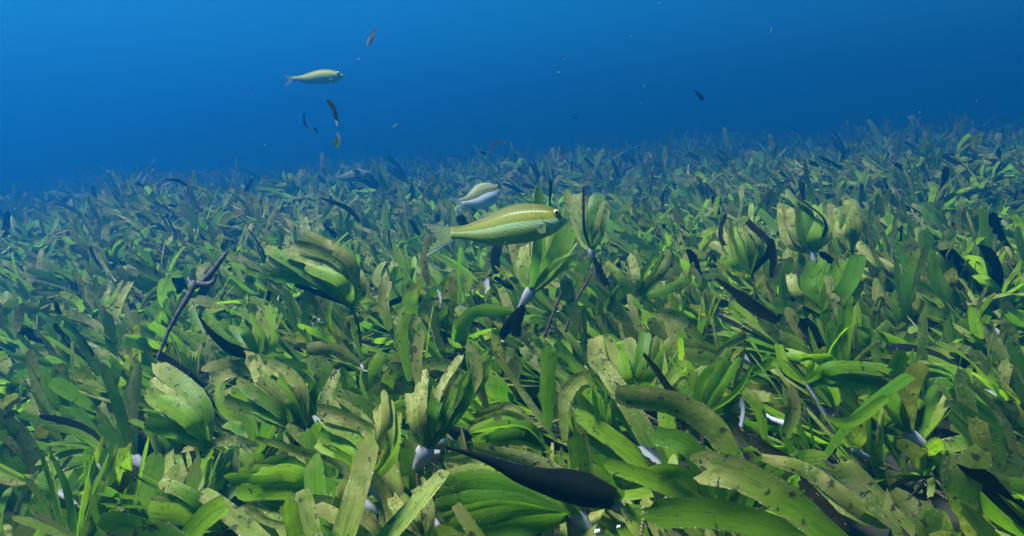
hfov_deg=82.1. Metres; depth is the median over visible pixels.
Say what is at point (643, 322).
seagrass shoot
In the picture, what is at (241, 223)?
seagrass shoot
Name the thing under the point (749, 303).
dead leaf
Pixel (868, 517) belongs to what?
seagrass shoot
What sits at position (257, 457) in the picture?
seagrass shoot
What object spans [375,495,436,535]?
seagrass shoot
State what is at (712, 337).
seagrass shoot
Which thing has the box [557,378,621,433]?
seagrass shoot
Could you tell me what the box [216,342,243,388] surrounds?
seagrass shoot
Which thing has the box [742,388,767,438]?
seagrass leaf
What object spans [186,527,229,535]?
seagrass shoot
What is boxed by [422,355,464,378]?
seagrass shoot
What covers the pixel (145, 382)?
seagrass shoot
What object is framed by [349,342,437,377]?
seagrass shoot
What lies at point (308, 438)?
seagrass shoot
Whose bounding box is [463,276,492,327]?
seagrass shoot
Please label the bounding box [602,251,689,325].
seagrass shoot
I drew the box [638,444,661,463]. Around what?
leaf sheath
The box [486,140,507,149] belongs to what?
drifting leaf
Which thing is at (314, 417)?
leaf sheath
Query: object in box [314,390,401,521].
seagrass shoot
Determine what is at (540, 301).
seagrass shoot
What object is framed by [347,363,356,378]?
seagrass shoot
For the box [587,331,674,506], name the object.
seagrass shoot
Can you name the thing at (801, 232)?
seagrass shoot
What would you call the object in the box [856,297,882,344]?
seagrass shoot
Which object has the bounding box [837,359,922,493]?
seagrass shoot
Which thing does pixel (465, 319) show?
seagrass leaf
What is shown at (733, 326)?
seagrass shoot
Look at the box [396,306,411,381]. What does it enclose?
seagrass leaf
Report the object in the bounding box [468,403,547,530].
seagrass shoot
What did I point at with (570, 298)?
seagrass leaf
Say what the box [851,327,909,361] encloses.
seagrass shoot
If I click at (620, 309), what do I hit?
seagrass shoot
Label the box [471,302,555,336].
seagrass shoot
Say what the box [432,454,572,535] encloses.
seagrass shoot
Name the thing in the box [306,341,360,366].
seagrass leaf
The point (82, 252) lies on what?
seagrass meadow
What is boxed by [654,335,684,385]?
seagrass shoot
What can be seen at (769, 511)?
seagrass shoot
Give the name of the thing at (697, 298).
seagrass shoot
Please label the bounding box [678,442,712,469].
seagrass shoot
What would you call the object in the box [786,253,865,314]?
seagrass shoot
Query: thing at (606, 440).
seagrass shoot
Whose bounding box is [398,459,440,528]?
seagrass shoot
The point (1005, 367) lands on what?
seagrass shoot
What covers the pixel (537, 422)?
seagrass shoot
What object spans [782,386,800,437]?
seagrass leaf
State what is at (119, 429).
seagrass shoot
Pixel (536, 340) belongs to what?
seagrass shoot
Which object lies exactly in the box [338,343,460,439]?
seagrass shoot
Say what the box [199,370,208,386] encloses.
seagrass shoot
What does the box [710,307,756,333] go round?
seagrass shoot
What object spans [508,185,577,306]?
seagrass shoot
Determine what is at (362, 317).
seagrass shoot
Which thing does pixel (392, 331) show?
seagrass shoot
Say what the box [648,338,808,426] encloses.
seagrass shoot
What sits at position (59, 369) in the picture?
seagrass shoot
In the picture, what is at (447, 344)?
seagrass shoot
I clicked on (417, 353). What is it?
seagrass leaf
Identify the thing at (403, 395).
seagrass shoot
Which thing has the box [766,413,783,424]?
sheath
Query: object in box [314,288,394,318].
seagrass shoot
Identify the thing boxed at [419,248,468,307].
seagrass shoot
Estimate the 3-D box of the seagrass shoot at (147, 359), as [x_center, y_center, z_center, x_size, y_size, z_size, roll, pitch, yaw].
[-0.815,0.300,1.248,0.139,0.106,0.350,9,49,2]
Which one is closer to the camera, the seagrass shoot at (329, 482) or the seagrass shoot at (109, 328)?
the seagrass shoot at (329, 482)
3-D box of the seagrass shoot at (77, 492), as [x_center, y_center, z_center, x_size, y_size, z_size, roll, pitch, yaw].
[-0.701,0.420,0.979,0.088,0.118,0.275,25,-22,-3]
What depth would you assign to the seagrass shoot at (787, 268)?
1.48 m
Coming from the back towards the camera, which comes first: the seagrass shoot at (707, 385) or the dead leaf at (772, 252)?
the dead leaf at (772, 252)
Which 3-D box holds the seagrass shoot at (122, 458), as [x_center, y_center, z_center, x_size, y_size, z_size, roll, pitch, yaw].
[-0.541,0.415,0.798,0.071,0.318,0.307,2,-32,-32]
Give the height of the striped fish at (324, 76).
0.084 m
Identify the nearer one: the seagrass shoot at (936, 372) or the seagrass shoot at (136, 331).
the seagrass shoot at (936, 372)
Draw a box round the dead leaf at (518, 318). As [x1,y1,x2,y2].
[511,307,525,337]
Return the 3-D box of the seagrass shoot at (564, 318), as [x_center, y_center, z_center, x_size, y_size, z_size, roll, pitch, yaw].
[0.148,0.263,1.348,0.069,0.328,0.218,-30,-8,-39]
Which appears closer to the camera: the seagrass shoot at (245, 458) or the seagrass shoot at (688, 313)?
the seagrass shoot at (245, 458)
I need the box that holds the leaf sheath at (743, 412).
[739,397,745,426]
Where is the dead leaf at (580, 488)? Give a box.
[445,446,616,508]
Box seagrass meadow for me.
[0,106,1023,535]
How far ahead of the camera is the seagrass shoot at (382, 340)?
1.36 m
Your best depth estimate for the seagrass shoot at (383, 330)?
1.45 m
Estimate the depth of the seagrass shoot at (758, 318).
1.44 m
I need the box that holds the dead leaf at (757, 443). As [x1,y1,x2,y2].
[733,427,793,457]
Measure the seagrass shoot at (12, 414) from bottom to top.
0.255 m
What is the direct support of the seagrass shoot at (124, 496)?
on the sea floor
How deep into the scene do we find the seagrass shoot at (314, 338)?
1.38 m
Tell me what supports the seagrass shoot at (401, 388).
on the sea floor
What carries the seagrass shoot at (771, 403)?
on the sea floor
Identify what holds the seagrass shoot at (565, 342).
on the sea floor
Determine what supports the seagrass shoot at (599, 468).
on the sea floor
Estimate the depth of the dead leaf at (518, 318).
1.06 m
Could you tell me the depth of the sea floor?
1.23 m
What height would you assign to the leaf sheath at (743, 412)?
0.035 m
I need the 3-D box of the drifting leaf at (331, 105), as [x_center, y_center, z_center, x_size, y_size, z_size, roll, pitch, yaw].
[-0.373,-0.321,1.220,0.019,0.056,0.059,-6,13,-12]
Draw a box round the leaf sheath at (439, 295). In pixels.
[437,289,441,304]
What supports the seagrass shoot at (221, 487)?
on the sea floor
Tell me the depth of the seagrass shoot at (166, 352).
1.28 m
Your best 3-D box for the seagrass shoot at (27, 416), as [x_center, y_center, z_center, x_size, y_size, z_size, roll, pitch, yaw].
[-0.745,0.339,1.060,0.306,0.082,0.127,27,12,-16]
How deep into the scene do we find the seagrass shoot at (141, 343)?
1.28 m
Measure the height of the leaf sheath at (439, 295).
0.036 m
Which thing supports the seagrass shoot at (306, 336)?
on the sea floor
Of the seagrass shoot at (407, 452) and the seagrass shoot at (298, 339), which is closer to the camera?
the seagrass shoot at (407, 452)
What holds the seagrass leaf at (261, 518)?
on the seagrass meadow
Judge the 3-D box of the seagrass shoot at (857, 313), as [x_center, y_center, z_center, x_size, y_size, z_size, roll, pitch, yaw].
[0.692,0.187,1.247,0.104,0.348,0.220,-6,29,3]
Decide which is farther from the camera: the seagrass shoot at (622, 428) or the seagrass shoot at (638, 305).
the seagrass shoot at (638, 305)
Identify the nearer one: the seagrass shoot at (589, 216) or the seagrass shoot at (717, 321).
the seagrass shoot at (717, 321)
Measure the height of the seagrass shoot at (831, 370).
0.320 m
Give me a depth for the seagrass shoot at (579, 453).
0.70 m
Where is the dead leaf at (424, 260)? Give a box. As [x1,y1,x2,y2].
[421,234,430,285]
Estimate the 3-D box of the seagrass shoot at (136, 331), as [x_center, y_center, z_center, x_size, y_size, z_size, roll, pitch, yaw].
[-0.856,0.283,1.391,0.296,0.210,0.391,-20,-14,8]
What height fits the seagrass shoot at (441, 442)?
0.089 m
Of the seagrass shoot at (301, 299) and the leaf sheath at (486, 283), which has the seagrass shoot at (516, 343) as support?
the leaf sheath at (486, 283)
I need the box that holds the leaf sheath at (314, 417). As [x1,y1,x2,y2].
[312,415,320,421]
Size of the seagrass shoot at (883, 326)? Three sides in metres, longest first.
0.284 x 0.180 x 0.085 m
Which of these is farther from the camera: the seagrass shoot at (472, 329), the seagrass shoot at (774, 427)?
the seagrass shoot at (472, 329)
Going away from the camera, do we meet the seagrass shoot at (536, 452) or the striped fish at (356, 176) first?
the seagrass shoot at (536, 452)
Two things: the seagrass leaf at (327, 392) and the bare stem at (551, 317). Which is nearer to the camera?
the seagrass leaf at (327, 392)
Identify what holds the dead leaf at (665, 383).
attached to the seagrass shoot at (707, 385)
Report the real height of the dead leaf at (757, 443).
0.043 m
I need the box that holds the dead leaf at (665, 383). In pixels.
[643,353,676,391]
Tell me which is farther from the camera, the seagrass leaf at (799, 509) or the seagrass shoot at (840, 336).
the seagrass shoot at (840, 336)
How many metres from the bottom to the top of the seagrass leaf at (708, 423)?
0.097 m
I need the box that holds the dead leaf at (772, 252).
[768,238,776,277]
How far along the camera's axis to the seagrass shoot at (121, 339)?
1.37 m
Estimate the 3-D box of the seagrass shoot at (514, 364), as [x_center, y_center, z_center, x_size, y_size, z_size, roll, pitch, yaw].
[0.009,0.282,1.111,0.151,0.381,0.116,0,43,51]
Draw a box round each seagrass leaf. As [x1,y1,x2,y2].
[181,495,229,535]
[240,505,284,528]
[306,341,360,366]
[316,369,339,417]
[378,276,391,329]
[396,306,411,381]
[411,327,424,383]
[454,303,512,331]
[465,343,482,393]
[472,444,561,467]
[493,350,556,441]
[539,345,557,427]
[557,371,587,440]
[560,277,582,333]
[614,384,744,458]
[640,497,805,535]
[654,308,704,342]
[689,450,848,535]
[714,331,747,360]
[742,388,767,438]
[759,454,866,517]
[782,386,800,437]
[826,395,887,428]
[833,459,900,530]
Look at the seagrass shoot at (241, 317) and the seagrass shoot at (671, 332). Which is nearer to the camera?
the seagrass shoot at (671, 332)
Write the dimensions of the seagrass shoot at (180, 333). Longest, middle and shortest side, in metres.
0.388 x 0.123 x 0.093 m
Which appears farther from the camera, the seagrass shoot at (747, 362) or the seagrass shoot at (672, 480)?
the seagrass shoot at (747, 362)
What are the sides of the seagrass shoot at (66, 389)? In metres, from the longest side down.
0.332 x 0.321 x 0.074 m
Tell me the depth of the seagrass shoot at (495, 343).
1.11 m
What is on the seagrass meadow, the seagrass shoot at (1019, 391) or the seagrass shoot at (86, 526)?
the seagrass shoot at (86, 526)
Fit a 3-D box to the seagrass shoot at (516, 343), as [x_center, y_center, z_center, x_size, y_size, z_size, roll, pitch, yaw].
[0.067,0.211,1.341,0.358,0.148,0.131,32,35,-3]
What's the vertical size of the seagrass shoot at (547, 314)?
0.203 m
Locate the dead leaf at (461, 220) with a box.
[456,215,468,225]
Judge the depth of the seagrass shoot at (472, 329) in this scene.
1.22 m
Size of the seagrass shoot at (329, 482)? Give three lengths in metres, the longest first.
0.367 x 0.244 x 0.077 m
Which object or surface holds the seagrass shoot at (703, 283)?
on the sea floor
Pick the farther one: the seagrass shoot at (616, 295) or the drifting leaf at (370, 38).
the drifting leaf at (370, 38)
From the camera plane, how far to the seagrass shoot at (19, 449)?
0.94 m
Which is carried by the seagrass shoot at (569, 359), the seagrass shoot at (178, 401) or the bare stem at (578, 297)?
the bare stem at (578, 297)
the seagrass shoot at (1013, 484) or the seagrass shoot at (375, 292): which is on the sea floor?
the seagrass shoot at (1013, 484)
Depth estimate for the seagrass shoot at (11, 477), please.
0.86 m
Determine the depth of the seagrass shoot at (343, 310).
1.58 m
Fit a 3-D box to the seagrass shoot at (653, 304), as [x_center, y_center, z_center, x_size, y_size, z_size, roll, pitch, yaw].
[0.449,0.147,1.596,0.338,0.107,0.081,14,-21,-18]
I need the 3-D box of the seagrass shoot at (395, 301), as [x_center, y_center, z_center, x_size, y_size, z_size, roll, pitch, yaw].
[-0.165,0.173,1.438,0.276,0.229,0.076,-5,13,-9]
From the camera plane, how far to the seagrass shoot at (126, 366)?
1.08 m
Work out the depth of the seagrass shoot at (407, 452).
0.78 m
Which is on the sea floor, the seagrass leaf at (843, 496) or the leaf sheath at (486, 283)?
the seagrass leaf at (843, 496)
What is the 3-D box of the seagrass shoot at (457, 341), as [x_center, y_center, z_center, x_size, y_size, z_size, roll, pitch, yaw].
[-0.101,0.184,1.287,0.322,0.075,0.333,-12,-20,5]
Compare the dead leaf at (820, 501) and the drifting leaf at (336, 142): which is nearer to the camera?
the dead leaf at (820, 501)
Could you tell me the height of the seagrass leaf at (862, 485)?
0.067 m
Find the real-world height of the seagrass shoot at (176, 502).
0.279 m
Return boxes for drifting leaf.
[165,178,186,185]
[187,183,206,191]
[303,113,310,128]
[326,99,337,125]
[334,132,339,147]
[366,26,375,45]
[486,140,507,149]
[694,89,703,100]
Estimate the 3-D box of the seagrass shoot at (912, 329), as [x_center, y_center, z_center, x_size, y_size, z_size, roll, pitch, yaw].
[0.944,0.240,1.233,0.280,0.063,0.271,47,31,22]
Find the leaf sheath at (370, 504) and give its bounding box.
[364,496,379,514]
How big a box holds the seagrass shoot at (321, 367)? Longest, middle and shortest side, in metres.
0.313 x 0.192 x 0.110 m
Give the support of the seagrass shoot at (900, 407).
on the sea floor
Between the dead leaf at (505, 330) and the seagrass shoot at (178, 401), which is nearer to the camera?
the seagrass shoot at (178, 401)
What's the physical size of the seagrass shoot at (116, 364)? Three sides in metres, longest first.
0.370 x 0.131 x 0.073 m
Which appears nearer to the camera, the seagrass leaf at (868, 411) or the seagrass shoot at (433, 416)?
the seagrass leaf at (868, 411)
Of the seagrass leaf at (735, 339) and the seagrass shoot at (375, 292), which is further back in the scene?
the seagrass shoot at (375, 292)
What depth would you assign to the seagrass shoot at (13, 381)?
1.25 m
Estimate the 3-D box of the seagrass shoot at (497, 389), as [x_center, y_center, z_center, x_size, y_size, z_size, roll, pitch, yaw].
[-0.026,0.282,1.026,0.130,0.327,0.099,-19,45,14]
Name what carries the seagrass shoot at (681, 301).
on the sea floor
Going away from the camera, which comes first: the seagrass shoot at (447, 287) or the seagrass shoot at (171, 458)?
the seagrass shoot at (171, 458)
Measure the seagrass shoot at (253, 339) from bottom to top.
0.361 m
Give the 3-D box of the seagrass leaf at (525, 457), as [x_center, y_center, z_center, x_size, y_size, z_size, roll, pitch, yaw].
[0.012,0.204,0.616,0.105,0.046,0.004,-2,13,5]
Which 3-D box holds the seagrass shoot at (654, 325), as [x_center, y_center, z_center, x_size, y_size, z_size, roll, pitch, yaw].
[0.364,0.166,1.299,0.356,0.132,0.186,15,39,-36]
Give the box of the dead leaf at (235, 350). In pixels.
[198,315,255,357]
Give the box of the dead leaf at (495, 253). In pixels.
[490,245,502,273]
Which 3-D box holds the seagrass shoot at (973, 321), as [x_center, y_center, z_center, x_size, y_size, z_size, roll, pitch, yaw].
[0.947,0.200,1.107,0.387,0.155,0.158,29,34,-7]
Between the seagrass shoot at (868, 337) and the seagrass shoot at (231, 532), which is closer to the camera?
the seagrass shoot at (231, 532)
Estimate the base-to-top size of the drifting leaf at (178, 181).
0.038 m
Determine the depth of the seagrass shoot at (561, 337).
1.34 m
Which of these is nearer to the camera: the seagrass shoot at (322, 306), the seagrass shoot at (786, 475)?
the seagrass shoot at (786, 475)
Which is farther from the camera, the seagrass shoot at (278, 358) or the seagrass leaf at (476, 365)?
the seagrass shoot at (278, 358)
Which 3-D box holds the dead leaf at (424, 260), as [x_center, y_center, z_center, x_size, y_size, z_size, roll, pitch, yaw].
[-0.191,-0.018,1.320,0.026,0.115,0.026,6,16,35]
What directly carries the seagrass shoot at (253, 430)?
on the sea floor
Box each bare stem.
[543,291,561,337]
[564,273,591,331]
[639,506,646,535]
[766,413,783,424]
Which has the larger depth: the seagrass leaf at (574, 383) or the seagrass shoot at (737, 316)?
the seagrass shoot at (737, 316)
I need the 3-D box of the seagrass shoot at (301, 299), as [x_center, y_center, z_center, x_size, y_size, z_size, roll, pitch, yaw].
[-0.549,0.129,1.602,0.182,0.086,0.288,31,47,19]
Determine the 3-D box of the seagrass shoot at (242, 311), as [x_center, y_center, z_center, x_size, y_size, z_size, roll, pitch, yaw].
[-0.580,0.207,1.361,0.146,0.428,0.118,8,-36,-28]
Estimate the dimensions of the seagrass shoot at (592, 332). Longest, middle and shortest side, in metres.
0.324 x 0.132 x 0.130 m
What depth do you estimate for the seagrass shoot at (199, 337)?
1.36 m
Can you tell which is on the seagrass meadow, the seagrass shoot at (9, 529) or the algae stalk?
the algae stalk
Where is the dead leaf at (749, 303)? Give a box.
[715,277,780,324]
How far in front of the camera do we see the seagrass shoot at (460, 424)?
0.94 m
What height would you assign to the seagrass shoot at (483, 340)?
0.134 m
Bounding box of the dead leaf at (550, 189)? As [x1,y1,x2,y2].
[549,179,551,205]
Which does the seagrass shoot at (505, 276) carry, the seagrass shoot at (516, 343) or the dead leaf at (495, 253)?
the dead leaf at (495, 253)
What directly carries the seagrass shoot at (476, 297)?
on the seagrass meadow
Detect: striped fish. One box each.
[283,69,343,85]
[330,169,370,181]
[421,203,566,255]
[446,183,499,214]
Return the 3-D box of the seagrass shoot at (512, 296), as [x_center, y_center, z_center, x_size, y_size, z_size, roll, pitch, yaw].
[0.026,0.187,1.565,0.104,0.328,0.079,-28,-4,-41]
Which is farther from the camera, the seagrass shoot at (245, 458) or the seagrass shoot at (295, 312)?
the seagrass shoot at (295, 312)
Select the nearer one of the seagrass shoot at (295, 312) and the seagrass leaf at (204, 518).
the seagrass leaf at (204, 518)
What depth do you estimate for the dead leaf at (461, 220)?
1.98 m
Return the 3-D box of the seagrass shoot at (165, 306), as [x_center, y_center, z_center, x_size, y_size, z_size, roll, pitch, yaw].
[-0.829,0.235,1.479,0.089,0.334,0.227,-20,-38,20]
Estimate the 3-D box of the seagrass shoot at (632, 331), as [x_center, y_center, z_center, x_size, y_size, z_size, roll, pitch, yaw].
[0.334,0.201,1.187,0.135,0.361,0.070,-48,-3,-27]
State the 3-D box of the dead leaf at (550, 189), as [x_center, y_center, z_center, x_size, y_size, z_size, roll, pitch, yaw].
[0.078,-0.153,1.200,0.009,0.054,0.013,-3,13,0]
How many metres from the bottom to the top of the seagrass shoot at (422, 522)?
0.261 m
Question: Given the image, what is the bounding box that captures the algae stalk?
[156,250,227,359]
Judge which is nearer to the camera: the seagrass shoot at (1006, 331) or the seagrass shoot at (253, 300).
the seagrass shoot at (1006, 331)
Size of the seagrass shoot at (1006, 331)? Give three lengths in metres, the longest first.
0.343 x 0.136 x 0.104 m
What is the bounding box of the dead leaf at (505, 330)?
[499,304,525,337]
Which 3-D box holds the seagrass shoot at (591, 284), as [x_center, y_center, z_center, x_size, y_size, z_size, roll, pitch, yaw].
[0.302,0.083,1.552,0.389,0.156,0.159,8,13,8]
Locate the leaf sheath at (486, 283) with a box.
[484,277,488,293]
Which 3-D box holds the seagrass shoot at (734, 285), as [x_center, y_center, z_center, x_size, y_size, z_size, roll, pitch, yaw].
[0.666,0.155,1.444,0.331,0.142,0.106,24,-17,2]
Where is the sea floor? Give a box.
[0,117,1023,535]
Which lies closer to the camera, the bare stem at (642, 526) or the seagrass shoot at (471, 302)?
the bare stem at (642, 526)
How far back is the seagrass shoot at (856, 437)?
0.80 m
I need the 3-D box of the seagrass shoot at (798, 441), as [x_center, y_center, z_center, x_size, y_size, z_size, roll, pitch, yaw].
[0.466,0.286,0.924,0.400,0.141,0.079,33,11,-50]
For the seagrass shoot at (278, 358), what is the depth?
1.25 m
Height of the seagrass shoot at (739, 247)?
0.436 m
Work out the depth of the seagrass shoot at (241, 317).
1.50 m
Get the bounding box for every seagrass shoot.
[0,354,31,403]
[0,402,31,431]
[0,408,39,512]
[0,456,79,509]
[0,470,81,535]
[2,377,29,423]
[12,452,187,535]
[17,410,84,453]
[17,414,105,515]
[20,340,141,437]
[20,422,48,441]
[21,348,140,482]
[23,436,137,535]
[26,325,141,396]
[30,456,77,535]
[38,441,83,489]
[48,338,234,489]
[59,490,83,508]
[63,312,139,371]
[65,366,143,469]
[78,353,219,436]
[88,319,148,368]
[93,436,148,513]
[94,359,131,482]
[94,359,185,462]
[96,465,227,535]
[98,346,148,379]
[111,322,200,380]
[117,341,194,376]
[128,418,238,466]
[142,362,259,478]
[142,413,181,478]
[143,338,228,423]
[146,299,199,343]
[147,478,225,535]
[148,334,201,375]
[156,324,208,372]
[161,350,189,465]
[164,443,226,526]
[177,441,235,529]
[182,421,287,457]
[183,454,202,472]
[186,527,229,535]
[189,308,249,400]
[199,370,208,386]
[201,302,280,391]
[202,304,277,358]
[203,439,282,535]
[205,318,277,432]
[212,523,262,535]
[213,407,228,429]
[214,379,260,433]
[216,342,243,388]
[223,353,308,431]
[223,437,350,511]
[225,305,286,393]
[228,290,273,326]
[230,284,312,361]
[231,294,289,335]
[234,219,313,233]
[234,280,288,328]
[237,383,313,458]
[239,295,286,326]
[239,477,338,535]
[244,350,341,428]
[248,282,321,331]
[249,453,263,464]
[257,169,296,201]
[260,322,362,411]
[264,230,366,372]
[275,414,324,446]
[278,325,328,352]
[282,318,310,358]
[282,331,373,358]
[283,420,339,478]
[297,290,371,367]
[297,298,346,350]
[299,294,352,321]
[301,301,365,389]
[311,289,353,344]
[312,303,378,331]
[312,327,325,341]
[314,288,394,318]
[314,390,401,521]
[315,389,433,472]
[329,397,374,425]
[330,437,450,505]
[335,361,354,370]
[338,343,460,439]
[341,429,423,506]
[343,293,389,340]
[347,307,359,315]
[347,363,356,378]
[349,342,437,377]
[360,315,394,349]
[365,306,396,353]
[368,399,558,449]
[369,362,549,443]
[371,270,397,315]
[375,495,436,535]
[377,328,390,337]
[382,363,435,423]
[385,320,530,362]
[386,243,416,313]
[388,477,434,535]
[389,296,422,355]
[389,305,466,449]
[395,313,429,354]
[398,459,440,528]
[399,299,450,398]
[401,276,457,336]
[405,347,492,485]
[406,427,466,486]
[408,275,470,355]
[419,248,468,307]
[421,316,534,347]
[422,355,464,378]
[425,438,502,534]
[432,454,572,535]
[436,357,537,427]
[444,363,489,426]
[452,368,520,445]
[454,294,495,328]
[462,325,561,388]
[462,328,505,378]
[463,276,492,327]
[465,338,521,396]
[466,325,505,369]
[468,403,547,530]
[469,284,479,304]
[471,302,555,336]
[477,328,502,374]
[478,277,505,328]
[484,286,531,356]
[492,265,518,297]
[497,285,527,330]
[503,347,655,427]
[503,444,565,467]
[504,380,566,448]
[505,445,555,535]
[506,264,616,332]
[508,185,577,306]
[517,305,557,345]
[519,304,657,422]
[519,331,680,427]
[519,367,601,436]
[539,311,584,365]
[541,437,649,535]
[542,312,615,338]
[550,423,592,530]
[553,271,593,337]
[555,286,600,331]
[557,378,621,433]
[559,322,593,353]
[560,280,630,340]
[561,325,588,353]
[563,186,609,281]
[563,261,630,316]
[574,339,677,499]
[576,322,624,361]
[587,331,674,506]
[588,282,632,330]
[591,385,626,430]
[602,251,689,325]
[603,329,651,344]
[604,426,716,532]
[606,294,743,442]
[625,295,658,337]
[625,305,667,340]
[627,298,667,330]
[628,285,697,317]
[642,300,656,309]
[647,308,761,452]
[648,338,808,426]
[648,446,828,535]
[654,255,695,307]
[654,293,688,337]
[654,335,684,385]
[657,347,753,447]
[663,279,731,366]
[666,268,702,308]
[674,373,770,443]
[676,346,745,429]
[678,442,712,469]
[679,291,709,323]
[684,425,714,450]
[687,300,814,413]
[690,318,747,441]
[693,267,714,318]
[693,341,783,384]
[705,443,793,483]
[706,301,788,356]
[709,213,769,316]
[710,302,799,378]
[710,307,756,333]
[716,373,830,440]
[725,353,947,501]
[726,360,843,436]
[728,282,760,319]
[731,341,785,460]
[739,312,778,334]
[739,427,812,507]
[744,300,811,383]
[750,353,915,510]
[751,344,892,516]
[753,507,780,516]
[755,380,896,528]
[756,255,805,313]
[756,293,792,328]
[757,274,959,451]
[762,413,829,477]
[775,292,819,324]
[777,195,832,262]
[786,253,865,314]
[808,294,879,360]
[808,314,869,355]
[812,349,927,447]
[818,414,866,463]
[827,199,860,253]
[831,301,862,360]
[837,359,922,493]
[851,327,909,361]
[853,320,969,438]
[853,437,948,535]
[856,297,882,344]
[858,278,948,416]
[859,382,976,488]
[861,334,871,355]
[862,322,905,333]
[864,244,929,332]
[886,343,1023,433]
[887,315,953,489]
[888,442,1023,498]
[905,326,1017,437]
[907,316,1013,419]
[907,362,1023,470]
[909,285,995,371]
[918,333,1020,406]
[921,291,977,328]
[929,307,1019,344]
[929,312,962,341]
[934,450,1023,535]
[935,276,999,336]
[937,366,1019,535]
[939,355,1023,451]
[943,292,1023,404]
[974,323,1023,416]
[1000,310,1023,345]
[1010,368,1023,428]
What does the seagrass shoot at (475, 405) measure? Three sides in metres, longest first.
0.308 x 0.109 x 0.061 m
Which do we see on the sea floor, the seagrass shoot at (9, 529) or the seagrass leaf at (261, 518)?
the seagrass shoot at (9, 529)
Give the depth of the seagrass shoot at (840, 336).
0.97 m
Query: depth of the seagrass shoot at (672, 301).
1.20 m
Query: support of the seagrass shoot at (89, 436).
on the sea floor
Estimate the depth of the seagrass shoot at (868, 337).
1.23 m
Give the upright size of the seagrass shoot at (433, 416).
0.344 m
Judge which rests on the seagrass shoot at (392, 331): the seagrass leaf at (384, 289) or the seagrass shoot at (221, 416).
the seagrass leaf at (384, 289)
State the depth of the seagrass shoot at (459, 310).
1.46 m
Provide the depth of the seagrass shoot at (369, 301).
1.44 m
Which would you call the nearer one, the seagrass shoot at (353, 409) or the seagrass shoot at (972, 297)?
the seagrass shoot at (353, 409)
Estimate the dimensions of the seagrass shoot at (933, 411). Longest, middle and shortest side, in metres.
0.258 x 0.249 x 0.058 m
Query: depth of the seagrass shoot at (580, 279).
1.47 m
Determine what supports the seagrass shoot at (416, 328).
on the sea floor
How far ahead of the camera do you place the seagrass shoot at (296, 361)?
1.04 m
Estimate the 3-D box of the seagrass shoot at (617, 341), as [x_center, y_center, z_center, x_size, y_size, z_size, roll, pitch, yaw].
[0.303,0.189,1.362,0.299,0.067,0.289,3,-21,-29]
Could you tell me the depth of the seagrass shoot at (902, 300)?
1.32 m
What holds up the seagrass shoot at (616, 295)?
on the sea floor
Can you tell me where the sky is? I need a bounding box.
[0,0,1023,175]
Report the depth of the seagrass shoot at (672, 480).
0.65 m
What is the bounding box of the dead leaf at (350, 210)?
[321,198,360,222]
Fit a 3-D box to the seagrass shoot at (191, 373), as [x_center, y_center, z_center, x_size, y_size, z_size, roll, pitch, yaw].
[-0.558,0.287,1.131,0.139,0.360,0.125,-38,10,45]
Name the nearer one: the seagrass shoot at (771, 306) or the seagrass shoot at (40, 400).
the seagrass shoot at (40, 400)
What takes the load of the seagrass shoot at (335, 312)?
on the sea floor
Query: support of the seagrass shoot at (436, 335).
on the sea floor
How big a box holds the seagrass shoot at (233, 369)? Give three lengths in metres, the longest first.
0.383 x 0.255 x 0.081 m
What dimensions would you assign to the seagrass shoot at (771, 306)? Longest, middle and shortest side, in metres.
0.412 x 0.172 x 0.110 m
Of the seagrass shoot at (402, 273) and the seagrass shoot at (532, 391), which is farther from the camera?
the seagrass shoot at (402, 273)
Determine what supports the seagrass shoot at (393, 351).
on the sea floor
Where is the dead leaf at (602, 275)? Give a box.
[593,258,609,286]
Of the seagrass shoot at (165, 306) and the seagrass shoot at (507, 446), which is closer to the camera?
the seagrass shoot at (507, 446)
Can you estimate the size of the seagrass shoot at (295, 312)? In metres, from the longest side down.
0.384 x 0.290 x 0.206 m
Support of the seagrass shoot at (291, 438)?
on the sea floor
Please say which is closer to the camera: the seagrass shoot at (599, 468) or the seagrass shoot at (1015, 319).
the seagrass shoot at (599, 468)
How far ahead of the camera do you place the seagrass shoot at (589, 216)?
1.60 m
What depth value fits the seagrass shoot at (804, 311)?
1.30 m
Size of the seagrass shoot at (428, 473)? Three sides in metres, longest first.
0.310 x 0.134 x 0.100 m
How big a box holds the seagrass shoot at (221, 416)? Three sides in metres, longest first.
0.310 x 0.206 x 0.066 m
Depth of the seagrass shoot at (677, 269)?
1.46 m
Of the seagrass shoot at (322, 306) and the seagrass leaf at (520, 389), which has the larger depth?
the seagrass shoot at (322, 306)
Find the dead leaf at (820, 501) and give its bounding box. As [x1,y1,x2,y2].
[798,475,849,532]
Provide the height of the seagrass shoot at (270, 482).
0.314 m
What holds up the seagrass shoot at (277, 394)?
on the sea floor
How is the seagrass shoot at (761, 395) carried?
on the sea floor
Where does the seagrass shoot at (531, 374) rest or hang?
on the sea floor
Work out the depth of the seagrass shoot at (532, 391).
1.10 m
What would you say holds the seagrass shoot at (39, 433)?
on the sea floor
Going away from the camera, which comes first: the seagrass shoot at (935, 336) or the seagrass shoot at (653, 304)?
the seagrass shoot at (935, 336)
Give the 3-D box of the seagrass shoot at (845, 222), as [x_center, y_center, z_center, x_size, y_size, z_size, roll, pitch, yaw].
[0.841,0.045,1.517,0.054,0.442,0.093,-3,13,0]
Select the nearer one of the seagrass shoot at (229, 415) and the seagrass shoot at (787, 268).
the seagrass shoot at (229, 415)
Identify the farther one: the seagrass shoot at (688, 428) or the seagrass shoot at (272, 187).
the seagrass shoot at (272, 187)

